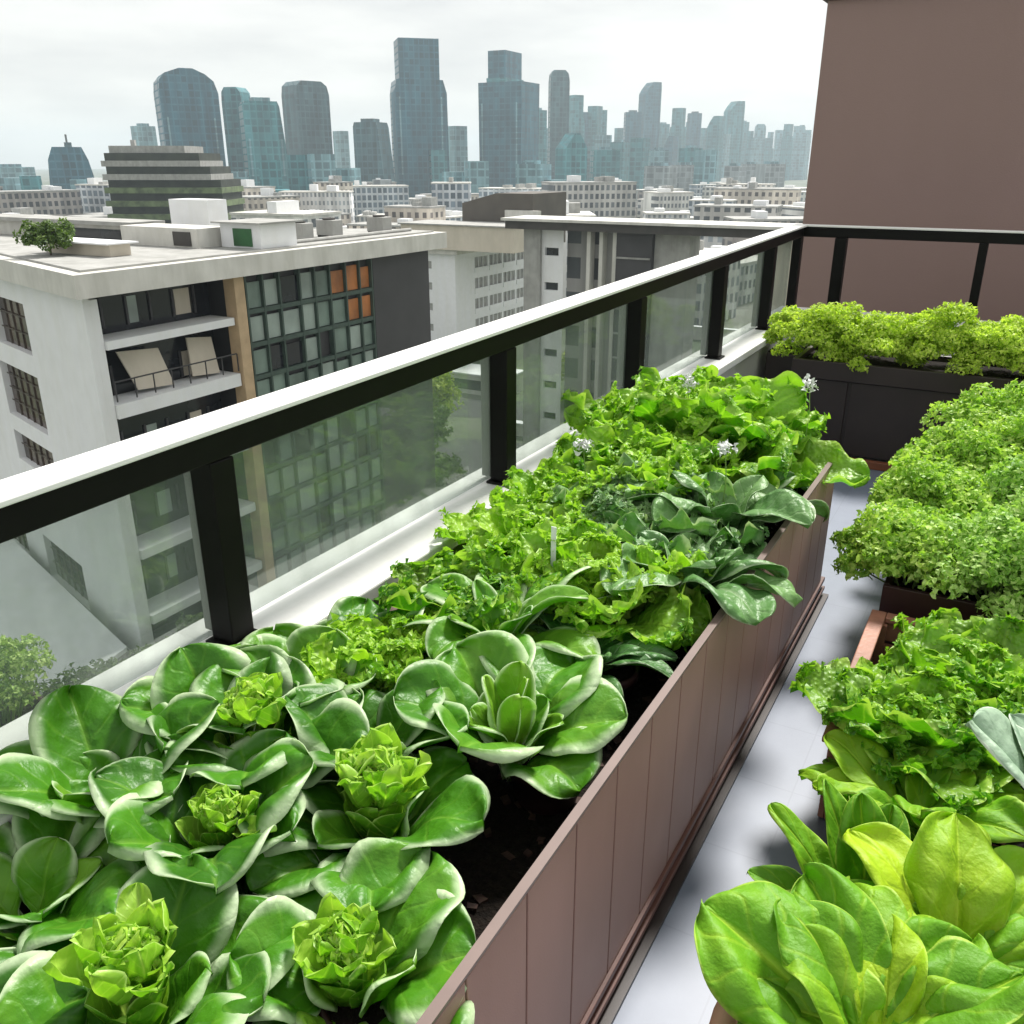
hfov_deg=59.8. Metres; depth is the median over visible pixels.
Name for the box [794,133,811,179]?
skyscraper
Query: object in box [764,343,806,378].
ledge pot
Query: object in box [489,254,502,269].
window
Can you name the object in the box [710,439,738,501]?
flower cluster
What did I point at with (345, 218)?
city block
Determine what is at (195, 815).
leaf rosette
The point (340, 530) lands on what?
window pane
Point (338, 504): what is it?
window pane
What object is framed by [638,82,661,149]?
skyscraper
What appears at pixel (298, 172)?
skyscraper
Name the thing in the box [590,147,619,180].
skyscraper
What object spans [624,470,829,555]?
romaine lettuce
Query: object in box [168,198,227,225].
roof box
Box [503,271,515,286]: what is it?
window
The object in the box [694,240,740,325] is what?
city block
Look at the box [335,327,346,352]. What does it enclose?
window pane
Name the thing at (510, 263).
window
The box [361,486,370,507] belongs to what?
window pane
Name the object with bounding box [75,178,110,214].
city block
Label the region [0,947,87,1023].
leaf rosette
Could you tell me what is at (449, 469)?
tree
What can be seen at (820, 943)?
lettuce
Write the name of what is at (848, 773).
leafy plant
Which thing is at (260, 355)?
window pane
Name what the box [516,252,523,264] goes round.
window
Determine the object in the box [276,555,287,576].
window pane
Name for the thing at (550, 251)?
window
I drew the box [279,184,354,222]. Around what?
city block
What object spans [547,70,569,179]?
skyscraper
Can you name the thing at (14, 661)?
round bush
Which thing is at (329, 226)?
roof unit
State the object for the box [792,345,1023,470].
back planter
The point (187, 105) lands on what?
skyscraper
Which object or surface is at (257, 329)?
window pane
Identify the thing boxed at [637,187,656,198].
city block
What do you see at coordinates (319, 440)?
window pane
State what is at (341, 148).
skyscraper
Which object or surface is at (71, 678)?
shrub
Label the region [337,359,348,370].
window pane
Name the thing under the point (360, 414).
window pane
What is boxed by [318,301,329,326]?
window pane
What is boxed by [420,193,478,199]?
city block
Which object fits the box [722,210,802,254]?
city block
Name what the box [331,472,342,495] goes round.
window pane
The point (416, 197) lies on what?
city block
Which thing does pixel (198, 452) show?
balcony railing
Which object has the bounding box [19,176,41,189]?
skyscraper
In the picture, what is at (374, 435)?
window pane
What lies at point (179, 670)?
leaf rosette
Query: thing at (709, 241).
city block
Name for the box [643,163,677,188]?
skyscraper
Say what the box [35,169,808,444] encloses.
ground
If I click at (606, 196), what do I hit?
city block
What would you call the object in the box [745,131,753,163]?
skyscraper
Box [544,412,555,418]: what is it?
window
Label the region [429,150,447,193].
skyscraper
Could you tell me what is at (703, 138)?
skyscraper
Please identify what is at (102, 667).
shrub
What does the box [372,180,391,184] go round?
skyscraper
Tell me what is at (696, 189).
city block
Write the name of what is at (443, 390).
tree
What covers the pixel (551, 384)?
window
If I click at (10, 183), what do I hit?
skyscraper
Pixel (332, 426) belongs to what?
window pane
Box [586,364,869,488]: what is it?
curly lettuce
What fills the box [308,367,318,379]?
window pane
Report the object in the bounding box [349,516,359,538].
window pane
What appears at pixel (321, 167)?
skyscraper
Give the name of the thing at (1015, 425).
curly herb
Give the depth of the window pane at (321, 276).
43.22 m
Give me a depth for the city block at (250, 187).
367.94 m
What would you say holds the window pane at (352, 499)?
in the apartment block at (96, 352)
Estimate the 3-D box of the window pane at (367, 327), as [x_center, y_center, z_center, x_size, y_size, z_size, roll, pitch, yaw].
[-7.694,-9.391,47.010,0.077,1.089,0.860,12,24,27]
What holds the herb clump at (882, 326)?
on the back planter at (880, 408)
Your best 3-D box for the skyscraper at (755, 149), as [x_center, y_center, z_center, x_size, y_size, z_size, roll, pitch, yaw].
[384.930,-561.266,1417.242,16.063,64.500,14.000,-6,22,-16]
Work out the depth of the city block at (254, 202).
335.02 m
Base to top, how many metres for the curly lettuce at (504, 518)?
0.292 m
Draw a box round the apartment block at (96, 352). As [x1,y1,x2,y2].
[0,228,446,652]
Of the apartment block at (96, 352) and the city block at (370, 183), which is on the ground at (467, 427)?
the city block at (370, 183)
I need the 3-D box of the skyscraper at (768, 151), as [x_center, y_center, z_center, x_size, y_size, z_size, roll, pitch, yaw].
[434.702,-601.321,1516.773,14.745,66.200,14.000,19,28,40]
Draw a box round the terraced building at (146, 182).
[101,140,245,223]
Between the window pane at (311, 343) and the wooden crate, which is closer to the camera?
the wooden crate
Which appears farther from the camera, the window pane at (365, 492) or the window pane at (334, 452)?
the window pane at (365, 492)
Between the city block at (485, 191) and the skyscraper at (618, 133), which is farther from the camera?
the skyscraper at (618, 133)
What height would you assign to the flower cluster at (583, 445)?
0.393 m
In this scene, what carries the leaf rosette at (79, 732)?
on the long planter at (569, 918)
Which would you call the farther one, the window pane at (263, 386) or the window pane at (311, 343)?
the window pane at (311, 343)
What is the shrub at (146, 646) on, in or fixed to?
on the podium ground at (127, 653)
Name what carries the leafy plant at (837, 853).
in the plant pot
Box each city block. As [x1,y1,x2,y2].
[0,185,82,215]
[2,207,37,214]
[66,207,112,217]
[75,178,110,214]
[229,200,341,228]
[241,180,275,194]
[242,188,300,210]
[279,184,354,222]
[313,176,354,211]
[320,210,351,225]
[346,218,412,228]
[353,180,408,222]
[356,210,384,222]
[361,178,396,184]
[383,197,445,222]
[409,195,425,204]
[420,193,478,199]
[431,177,470,210]
[445,210,461,220]
[478,183,540,197]
[541,175,636,217]
[563,200,595,298]
[636,186,683,201]
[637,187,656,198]
[637,199,642,218]
[642,186,693,218]
[642,208,690,219]
[689,182,715,195]
[689,195,736,215]
[693,197,782,220]
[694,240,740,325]
[700,236,722,247]
[702,183,718,198]
[709,178,739,183]
[711,245,757,305]
[714,182,801,204]
[718,177,775,187]
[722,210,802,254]
[781,200,804,215]
[782,185,806,190]
[800,191,805,201]
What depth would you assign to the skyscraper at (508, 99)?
698.95 m
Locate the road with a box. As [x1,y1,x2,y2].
[125,399,563,651]
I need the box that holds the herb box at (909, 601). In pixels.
[879,575,1023,644]
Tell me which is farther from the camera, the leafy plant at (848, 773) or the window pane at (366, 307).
the window pane at (366, 307)
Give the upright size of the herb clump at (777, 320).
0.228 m
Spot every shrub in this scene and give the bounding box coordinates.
[12,216,75,254]
[33,662,94,696]
[85,657,126,679]
[129,636,168,656]
[172,612,203,633]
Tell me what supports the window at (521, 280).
in the balcony building at (469, 289)
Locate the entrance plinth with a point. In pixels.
(37, 599)
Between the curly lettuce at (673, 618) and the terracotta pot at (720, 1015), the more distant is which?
the curly lettuce at (673, 618)
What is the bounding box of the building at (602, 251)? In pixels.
[501,215,802,444]
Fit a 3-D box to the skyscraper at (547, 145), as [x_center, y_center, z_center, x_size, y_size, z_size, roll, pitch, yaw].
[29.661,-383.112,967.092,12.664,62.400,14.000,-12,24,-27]
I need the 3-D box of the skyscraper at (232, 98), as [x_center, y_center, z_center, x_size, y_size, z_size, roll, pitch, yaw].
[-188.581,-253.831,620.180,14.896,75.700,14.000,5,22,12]
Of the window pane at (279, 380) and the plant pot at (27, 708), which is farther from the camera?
the window pane at (279, 380)
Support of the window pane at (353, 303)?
in the apartment block at (96, 352)
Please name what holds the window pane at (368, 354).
in the apartment block at (96, 352)
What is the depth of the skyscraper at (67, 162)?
523.68 m
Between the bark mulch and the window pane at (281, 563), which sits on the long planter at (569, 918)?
the bark mulch
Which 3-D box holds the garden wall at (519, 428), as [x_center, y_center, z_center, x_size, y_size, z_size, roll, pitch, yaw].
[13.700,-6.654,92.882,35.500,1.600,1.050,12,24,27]
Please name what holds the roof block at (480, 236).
on the balcony building at (469, 289)
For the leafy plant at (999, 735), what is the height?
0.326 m
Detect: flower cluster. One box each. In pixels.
[573,437,593,474]
[682,368,698,397]
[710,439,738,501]
[797,373,818,491]
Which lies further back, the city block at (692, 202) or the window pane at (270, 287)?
the city block at (692, 202)
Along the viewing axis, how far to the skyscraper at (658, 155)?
802.03 m
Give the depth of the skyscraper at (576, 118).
1008.24 m
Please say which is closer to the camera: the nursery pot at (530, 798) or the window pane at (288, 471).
the nursery pot at (530, 798)
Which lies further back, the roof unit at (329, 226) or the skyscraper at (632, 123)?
the skyscraper at (632, 123)
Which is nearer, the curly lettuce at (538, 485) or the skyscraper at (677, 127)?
the curly lettuce at (538, 485)
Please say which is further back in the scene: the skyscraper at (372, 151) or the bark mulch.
the skyscraper at (372, 151)
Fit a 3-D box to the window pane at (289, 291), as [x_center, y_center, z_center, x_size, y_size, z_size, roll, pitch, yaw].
[-10.432,-10.376,41.343,0.105,1.152,1.210,12,24,27]
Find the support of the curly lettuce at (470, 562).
on the long planter at (569, 918)
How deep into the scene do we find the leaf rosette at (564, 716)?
1.76 m
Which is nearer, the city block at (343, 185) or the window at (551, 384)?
the window at (551, 384)
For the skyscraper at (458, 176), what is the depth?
520.49 m
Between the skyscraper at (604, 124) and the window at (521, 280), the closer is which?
the window at (521, 280)
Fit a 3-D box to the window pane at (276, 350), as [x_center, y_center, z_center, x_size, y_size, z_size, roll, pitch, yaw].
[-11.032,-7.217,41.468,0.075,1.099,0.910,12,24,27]
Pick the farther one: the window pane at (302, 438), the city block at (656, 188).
the city block at (656, 188)
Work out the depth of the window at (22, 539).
48.78 m
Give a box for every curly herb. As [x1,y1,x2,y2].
[832,497,991,594]
[867,452,1005,518]
[874,418,1017,485]
[905,504,1023,619]
[919,378,1023,432]
[957,453,1023,521]
[974,410,1023,468]
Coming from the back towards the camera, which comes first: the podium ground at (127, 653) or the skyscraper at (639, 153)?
the skyscraper at (639, 153)
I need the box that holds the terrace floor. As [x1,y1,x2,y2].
[613,455,888,1023]
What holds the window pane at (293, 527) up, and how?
in the apartment block at (96, 352)
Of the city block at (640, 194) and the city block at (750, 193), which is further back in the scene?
the city block at (640, 194)
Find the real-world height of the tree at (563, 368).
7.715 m
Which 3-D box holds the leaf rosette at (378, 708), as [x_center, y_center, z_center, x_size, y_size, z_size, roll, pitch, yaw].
[-0.283,0.462,1.718,0.386,0.224,0.349,12,24,27]
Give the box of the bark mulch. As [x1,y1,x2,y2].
[412,523,778,911]
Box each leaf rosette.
[0,684,220,827]
[0,780,170,952]
[0,853,294,1023]
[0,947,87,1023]
[88,729,316,895]
[119,643,299,758]
[144,645,369,791]
[222,623,376,707]
[227,837,475,1023]
[233,722,489,912]
[236,849,319,895]
[284,679,468,785]
[319,596,425,693]
[388,561,600,679]
[393,630,627,798]
[529,610,677,698]
[719,462,799,494]
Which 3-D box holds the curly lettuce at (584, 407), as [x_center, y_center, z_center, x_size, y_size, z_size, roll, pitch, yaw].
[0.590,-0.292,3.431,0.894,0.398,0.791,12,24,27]
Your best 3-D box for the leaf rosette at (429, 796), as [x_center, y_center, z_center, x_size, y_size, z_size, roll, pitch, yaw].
[-0.247,0.531,1.521,0.438,0.278,0.414,-18,27,-37]
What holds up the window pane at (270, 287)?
in the apartment block at (96, 352)
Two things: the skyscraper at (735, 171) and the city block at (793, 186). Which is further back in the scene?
the skyscraper at (735, 171)
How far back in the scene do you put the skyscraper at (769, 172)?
763.61 m
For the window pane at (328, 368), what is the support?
in the apartment block at (96, 352)
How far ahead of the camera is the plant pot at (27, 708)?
2.33 m
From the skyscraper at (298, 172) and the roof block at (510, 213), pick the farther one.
the skyscraper at (298, 172)
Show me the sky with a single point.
(86, 71)
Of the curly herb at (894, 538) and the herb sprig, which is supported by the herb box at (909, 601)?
the curly herb at (894, 538)
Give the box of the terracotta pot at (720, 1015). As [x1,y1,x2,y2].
[709,1001,737,1023]
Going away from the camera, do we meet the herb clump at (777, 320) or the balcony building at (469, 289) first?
the herb clump at (777, 320)
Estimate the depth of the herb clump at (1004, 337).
4.53 m
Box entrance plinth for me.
[0,539,126,695]
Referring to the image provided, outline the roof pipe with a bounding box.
[297,228,411,242]
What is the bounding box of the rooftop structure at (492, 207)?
[462,191,565,241]
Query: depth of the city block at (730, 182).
390.87 m
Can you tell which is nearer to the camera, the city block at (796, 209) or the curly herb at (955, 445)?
the curly herb at (955, 445)
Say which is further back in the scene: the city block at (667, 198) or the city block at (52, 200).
the city block at (667, 198)
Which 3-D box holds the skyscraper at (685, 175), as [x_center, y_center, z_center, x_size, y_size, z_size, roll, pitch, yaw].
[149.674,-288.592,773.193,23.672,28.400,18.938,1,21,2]
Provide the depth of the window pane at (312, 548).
46.21 m
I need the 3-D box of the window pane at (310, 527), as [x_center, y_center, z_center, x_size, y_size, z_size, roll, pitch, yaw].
[-10.444,0.680,45.698,0.078,1.065,1.210,12,24,27]
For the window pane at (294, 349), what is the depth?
42.50 m
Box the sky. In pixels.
[0,0,827,169]
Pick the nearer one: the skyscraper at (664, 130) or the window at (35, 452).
the window at (35, 452)
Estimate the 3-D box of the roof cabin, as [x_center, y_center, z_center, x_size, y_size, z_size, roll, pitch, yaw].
[-11.553,-12.699,40.550,2.900,1.105,2.850,12,24,27]
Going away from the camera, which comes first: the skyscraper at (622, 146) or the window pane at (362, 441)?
the window pane at (362, 441)
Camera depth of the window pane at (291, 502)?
44.21 m
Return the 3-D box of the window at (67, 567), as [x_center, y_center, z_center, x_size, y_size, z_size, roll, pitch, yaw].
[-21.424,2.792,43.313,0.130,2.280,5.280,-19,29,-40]
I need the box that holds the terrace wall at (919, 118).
[796,0,1023,321]
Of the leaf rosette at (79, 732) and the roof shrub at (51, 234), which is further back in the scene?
the roof shrub at (51, 234)
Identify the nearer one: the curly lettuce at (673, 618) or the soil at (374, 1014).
the soil at (374, 1014)
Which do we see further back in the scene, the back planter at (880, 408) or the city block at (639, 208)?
the city block at (639, 208)
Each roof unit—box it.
[295,221,313,238]
[316,217,342,236]
[366,215,391,231]
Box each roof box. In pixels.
[47,237,138,256]
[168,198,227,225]
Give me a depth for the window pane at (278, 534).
43.89 m
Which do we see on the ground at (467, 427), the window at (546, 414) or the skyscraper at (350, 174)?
the skyscraper at (350, 174)
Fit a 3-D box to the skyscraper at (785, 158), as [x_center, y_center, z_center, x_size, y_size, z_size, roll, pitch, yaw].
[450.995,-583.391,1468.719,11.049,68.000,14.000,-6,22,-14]
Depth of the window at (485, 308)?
139.69 m
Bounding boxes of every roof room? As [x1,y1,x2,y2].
[0,213,164,239]
[120,223,221,248]
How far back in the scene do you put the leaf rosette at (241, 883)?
1.47 m
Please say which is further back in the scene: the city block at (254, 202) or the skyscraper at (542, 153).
the skyscraper at (542, 153)
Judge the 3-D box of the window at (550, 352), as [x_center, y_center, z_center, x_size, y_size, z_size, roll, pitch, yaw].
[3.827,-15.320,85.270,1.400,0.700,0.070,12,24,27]
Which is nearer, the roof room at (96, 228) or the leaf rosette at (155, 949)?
the leaf rosette at (155, 949)
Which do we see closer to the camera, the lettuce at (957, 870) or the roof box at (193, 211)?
the lettuce at (957, 870)
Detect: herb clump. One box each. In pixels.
[762,304,806,343]
[771,301,876,361]
[833,310,929,372]
[886,300,992,375]
[947,314,1023,373]
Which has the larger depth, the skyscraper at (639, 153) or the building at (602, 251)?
the skyscraper at (639, 153)
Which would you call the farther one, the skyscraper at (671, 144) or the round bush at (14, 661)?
the skyscraper at (671, 144)
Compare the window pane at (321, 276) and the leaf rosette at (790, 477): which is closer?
the leaf rosette at (790, 477)
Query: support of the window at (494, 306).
in the balcony building at (469, 289)
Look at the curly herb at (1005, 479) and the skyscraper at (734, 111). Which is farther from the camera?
the skyscraper at (734, 111)
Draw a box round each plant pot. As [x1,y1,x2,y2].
[0,692,43,726]
[1005,842,1023,847]
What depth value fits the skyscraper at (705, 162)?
645.67 m
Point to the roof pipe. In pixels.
(350, 235)
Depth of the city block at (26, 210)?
280.37 m
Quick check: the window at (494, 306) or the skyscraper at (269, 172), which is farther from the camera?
the skyscraper at (269, 172)
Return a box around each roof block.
[398,220,523,253]
[505,210,540,216]
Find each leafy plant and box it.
[747,778,910,892]
[798,729,1023,848]
[965,707,1023,787]
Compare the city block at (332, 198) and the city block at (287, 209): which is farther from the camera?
the city block at (332, 198)
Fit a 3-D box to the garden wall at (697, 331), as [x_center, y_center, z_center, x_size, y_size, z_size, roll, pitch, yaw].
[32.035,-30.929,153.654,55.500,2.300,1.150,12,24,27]
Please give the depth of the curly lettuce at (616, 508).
2.53 m
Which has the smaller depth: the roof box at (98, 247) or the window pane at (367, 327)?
the roof box at (98, 247)
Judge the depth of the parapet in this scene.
2.52 m
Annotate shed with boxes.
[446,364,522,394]
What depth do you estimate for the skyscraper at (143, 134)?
801.70 m
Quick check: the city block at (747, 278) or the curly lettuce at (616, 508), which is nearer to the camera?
the curly lettuce at (616, 508)
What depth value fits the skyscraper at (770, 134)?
1502.05 m
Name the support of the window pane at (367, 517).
in the apartment block at (96, 352)
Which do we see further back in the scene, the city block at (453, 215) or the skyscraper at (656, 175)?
the skyscraper at (656, 175)
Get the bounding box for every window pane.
[246,281,260,308]
[250,315,264,341]
[254,348,267,374]
[257,378,269,396]
[264,278,277,305]
[267,312,280,337]
[267,470,279,495]
[270,344,283,369]
[273,373,285,390]
[273,526,285,551]
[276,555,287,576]
[279,434,291,460]
[280,274,297,302]
[282,464,294,489]
[283,308,300,334]
[285,493,297,517]
[286,341,302,365]
[288,519,299,544]
[289,371,304,386]
[291,547,302,569]
[295,429,310,454]
[297,456,312,482]
[300,272,312,298]
[300,483,315,510]
[302,512,317,537]
[303,303,315,329]
[305,538,319,561]
[306,336,317,360]
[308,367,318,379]
[313,424,324,447]
[315,270,327,295]
[316,453,326,475]
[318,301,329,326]
[318,480,328,501]
[320,504,330,528]
[322,361,333,375]
[322,531,332,552]
[327,417,337,441]
[329,444,340,469]
[330,270,343,292]
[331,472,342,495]
[333,299,345,323]
[333,498,343,521]
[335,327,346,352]
[335,524,345,545]
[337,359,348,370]
[343,441,354,463]
[345,467,356,489]
[346,265,357,289]
[347,491,358,515]
[348,298,358,319]
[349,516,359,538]
[350,325,360,348]
[352,353,361,365]
[356,408,365,431]
[357,435,367,457]
[359,461,368,483]
[360,266,368,287]
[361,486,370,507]
[362,295,370,316]
[362,510,371,530]
[364,323,371,344]
[365,350,373,361]
[368,404,376,425]
[370,431,378,451]
[372,457,379,477]
[373,481,381,501]
[375,505,382,524]
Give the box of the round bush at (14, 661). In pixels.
[0,633,56,727]
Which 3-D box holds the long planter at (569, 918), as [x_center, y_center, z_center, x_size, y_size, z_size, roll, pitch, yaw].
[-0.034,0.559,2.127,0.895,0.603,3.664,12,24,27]
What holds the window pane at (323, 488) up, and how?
in the apartment block at (96, 352)
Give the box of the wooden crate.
[817,609,1023,845]
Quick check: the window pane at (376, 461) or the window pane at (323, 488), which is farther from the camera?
the window pane at (376, 461)
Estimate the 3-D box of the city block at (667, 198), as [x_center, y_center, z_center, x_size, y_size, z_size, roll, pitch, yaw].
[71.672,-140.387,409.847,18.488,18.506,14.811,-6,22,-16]
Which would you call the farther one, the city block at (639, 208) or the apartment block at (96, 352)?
the city block at (639, 208)
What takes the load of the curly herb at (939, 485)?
in the herb box at (909, 601)
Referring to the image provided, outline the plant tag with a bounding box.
[551,526,556,565]
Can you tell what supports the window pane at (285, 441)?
in the apartment block at (96, 352)
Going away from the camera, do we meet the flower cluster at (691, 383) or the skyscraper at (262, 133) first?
the flower cluster at (691, 383)
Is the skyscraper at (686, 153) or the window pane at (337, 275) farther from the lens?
the skyscraper at (686, 153)
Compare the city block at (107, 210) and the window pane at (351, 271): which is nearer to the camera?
the window pane at (351, 271)
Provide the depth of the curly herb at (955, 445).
3.44 m
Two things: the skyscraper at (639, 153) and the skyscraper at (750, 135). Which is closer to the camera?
the skyscraper at (639, 153)
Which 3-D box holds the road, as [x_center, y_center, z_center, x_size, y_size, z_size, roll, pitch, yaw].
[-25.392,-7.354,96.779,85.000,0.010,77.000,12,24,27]
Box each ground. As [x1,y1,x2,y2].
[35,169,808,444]
[126,648,133,658]
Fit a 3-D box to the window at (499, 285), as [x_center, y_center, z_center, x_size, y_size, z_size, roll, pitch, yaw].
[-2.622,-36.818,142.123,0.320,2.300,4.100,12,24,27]
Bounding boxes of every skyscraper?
[0,164,35,177]
[0,178,21,190]
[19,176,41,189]
[48,134,93,188]
[69,180,86,189]
[130,123,157,145]
[153,68,225,165]
[221,87,249,171]
[231,172,248,179]
[238,97,288,188]
[258,160,282,188]
[275,189,289,191]
[281,80,332,154]
[287,155,308,190]
[307,154,335,190]
[333,131,350,167]
[336,168,360,184]
[353,118,394,181]
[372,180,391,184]
[390,37,449,197]
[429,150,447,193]
[442,172,463,181]
[448,126,467,171]
[464,161,488,192]
[478,50,539,186]
[516,160,550,187]
[538,108,546,163]
[546,128,547,163]
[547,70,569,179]
[555,133,586,180]
[569,95,584,139]
[583,112,587,147]
[587,106,602,180]
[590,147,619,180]
[594,135,611,149]
[602,110,606,134]
[610,140,629,180]
[614,128,622,141]
[623,110,641,157]
[628,138,649,188]
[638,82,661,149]
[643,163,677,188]
[648,147,668,165]
[659,122,669,149]
[664,136,678,165]
[669,108,686,164]
[671,162,693,191]
[678,145,702,164]
[686,111,701,147]
[693,150,717,183]
[700,128,706,149]
[706,116,724,181]
[720,134,730,181]
[724,101,744,163]
[724,163,746,182]
[740,121,749,165]
[741,162,755,182]
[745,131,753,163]
[749,137,761,163]
[754,124,765,163]
[755,161,785,187]
[763,138,773,163]
[767,132,773,146]
[773,130,782,160]
[779,124,793,179]
[780,136,792,180]
[789,126,799,179]
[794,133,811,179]
[799,125,805,133]
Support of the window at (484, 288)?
in the balcony building at (469, 289)
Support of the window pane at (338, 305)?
in the apartment block at (96, 352)
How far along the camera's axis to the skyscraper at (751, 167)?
902.35 m
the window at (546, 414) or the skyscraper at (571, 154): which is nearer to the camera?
the window at (546, 414)
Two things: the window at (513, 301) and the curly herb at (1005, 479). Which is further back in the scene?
the window at (513, 301)
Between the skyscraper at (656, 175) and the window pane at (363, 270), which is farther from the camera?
the skyscraper at (656, 175)
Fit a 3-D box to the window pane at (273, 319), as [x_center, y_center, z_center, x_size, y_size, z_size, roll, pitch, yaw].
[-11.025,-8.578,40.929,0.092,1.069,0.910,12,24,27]
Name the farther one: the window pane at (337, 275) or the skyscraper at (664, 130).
the skyscraper at (664, 130)
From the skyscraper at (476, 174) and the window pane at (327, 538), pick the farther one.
the skyscraper at (476, 174)
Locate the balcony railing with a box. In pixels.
[0,224,1023,645]
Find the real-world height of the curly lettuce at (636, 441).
0.362 m
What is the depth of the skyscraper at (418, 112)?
637.94 m
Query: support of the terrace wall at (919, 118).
on the host building
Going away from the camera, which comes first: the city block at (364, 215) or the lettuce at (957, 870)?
the lettuce at (957, 870)
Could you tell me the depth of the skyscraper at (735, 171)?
801.97 m
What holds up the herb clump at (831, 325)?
on the back planter at (880, 408)
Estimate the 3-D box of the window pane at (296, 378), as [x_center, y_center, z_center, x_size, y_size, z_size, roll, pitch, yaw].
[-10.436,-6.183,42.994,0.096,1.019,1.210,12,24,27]
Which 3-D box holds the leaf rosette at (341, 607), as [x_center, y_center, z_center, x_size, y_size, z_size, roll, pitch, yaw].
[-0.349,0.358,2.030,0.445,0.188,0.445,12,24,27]
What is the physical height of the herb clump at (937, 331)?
0.360 m
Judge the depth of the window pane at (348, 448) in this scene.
47.45 m
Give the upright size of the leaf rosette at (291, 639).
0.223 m
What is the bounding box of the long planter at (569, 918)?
[19,462,833,1023]
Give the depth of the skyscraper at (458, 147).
766.24 m
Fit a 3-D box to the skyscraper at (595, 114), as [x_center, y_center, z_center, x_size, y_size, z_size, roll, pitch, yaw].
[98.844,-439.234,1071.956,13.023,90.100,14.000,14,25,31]
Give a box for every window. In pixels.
[0,297,31,350]
[7,364,46,428]
[14,534,28,549]
[22,434,53,466]
[50,541,88,601]
[474,256,488,272]
[475,277,488,293]
[475,297,488,313]
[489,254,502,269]
[489,274,502,289]
[489,294,502,309]
[503,253,515,266]
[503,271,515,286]
[503,290,515,306]
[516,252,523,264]
[516,268,523,283]
[516,287,523,302]
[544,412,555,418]
[545,349,556,355]
[545,381,555,387]
[546,282,557,289]
[547,248,558,255]
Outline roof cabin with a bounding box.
[210,218,302,248]
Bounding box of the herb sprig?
[829,528,871,570]
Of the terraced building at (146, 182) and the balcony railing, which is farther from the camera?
the terraced building at (146, 182)
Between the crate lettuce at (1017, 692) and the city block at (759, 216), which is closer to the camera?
the crate lettuce at (1017, 692)
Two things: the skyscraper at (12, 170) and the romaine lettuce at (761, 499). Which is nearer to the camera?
the romaine lettuce at (761, 499)
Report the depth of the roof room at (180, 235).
40.29 m
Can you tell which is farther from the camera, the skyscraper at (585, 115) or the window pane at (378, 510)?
the skyscraper at (585, 115)
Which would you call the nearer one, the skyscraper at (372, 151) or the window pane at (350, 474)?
the window pane at (350, 474)
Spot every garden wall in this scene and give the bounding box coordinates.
[516,420,522,436]
[693,325,737,339]
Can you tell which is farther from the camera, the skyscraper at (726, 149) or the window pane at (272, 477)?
the skyscraper at (726, 149)
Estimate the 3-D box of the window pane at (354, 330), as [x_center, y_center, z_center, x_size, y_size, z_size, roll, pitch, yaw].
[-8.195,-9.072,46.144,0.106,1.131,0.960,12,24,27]
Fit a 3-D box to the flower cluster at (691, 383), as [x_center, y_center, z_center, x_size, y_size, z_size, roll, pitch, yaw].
[0.628,-0.257,3.216,0.064,0.525,0.054,-4,22,-10]
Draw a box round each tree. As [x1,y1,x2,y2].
[432,371,464,412]
[433,404,453,451]
[435,452,468,491]
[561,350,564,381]
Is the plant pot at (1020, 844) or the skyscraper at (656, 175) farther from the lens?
the skyscraper at (656, 175)
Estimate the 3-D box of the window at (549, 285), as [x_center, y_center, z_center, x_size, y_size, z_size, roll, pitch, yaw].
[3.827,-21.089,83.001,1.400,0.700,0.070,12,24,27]
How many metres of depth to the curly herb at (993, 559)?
2.69 m
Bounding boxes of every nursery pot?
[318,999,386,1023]
[509,753,576,814]
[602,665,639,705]
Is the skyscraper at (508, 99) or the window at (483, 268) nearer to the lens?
the window at (483, 268)
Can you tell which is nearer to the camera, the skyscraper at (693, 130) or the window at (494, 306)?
the window at (494, 306)
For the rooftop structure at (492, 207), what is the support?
on the balcony building at (469, 289)
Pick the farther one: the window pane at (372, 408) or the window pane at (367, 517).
the window pane at (367, 517)
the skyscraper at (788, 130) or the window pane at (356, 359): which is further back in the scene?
the skyscraper at (788, 130)
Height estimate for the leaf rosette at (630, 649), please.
0.166 m
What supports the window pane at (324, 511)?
in the apartment block at (96, 352)
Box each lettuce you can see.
[300,606,475,691]
[374,542,543,631]
[425,490,596,605]
[476,453,616,532]
[501,518,714,652]
[526,431,728,479]
[531,452,769,562]
[538,419,762,504]
[560,379,744,448]
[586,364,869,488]
[598,523,802,625]
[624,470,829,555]
[646,415,818,488]
[694,862,1023,1023]
[789,656,1020,815]
[841,811,1023,972]
[878,607,1023,729]
[949,655,1023,772]
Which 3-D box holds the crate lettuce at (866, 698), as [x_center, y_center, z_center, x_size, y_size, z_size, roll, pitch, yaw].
[1.046,0.531,2.219,0.543,0.277,0.569,-10,23,-23]
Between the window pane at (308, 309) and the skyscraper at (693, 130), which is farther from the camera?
the skyscraper at (693, 130)
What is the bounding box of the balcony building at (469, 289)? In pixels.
[428,249,523,340]
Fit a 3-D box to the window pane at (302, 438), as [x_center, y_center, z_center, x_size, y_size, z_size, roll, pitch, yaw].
[-10.432,-3.457,44.064,0.106,1.082,1.210,12,24,27]
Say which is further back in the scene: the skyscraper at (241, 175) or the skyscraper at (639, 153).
the skyscraper at (639, 153)
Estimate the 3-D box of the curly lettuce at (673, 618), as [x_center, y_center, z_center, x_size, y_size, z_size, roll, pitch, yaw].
[0.215,0.206,2.291,0.647,0.303,0.611,12,24,27]
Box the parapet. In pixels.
[0,306,1023,825]
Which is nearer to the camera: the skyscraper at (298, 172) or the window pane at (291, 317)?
the window pane at (291, 317)
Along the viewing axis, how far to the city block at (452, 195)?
340.54 m
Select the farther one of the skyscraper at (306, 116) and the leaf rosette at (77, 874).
the skyscraper at (306, 116)

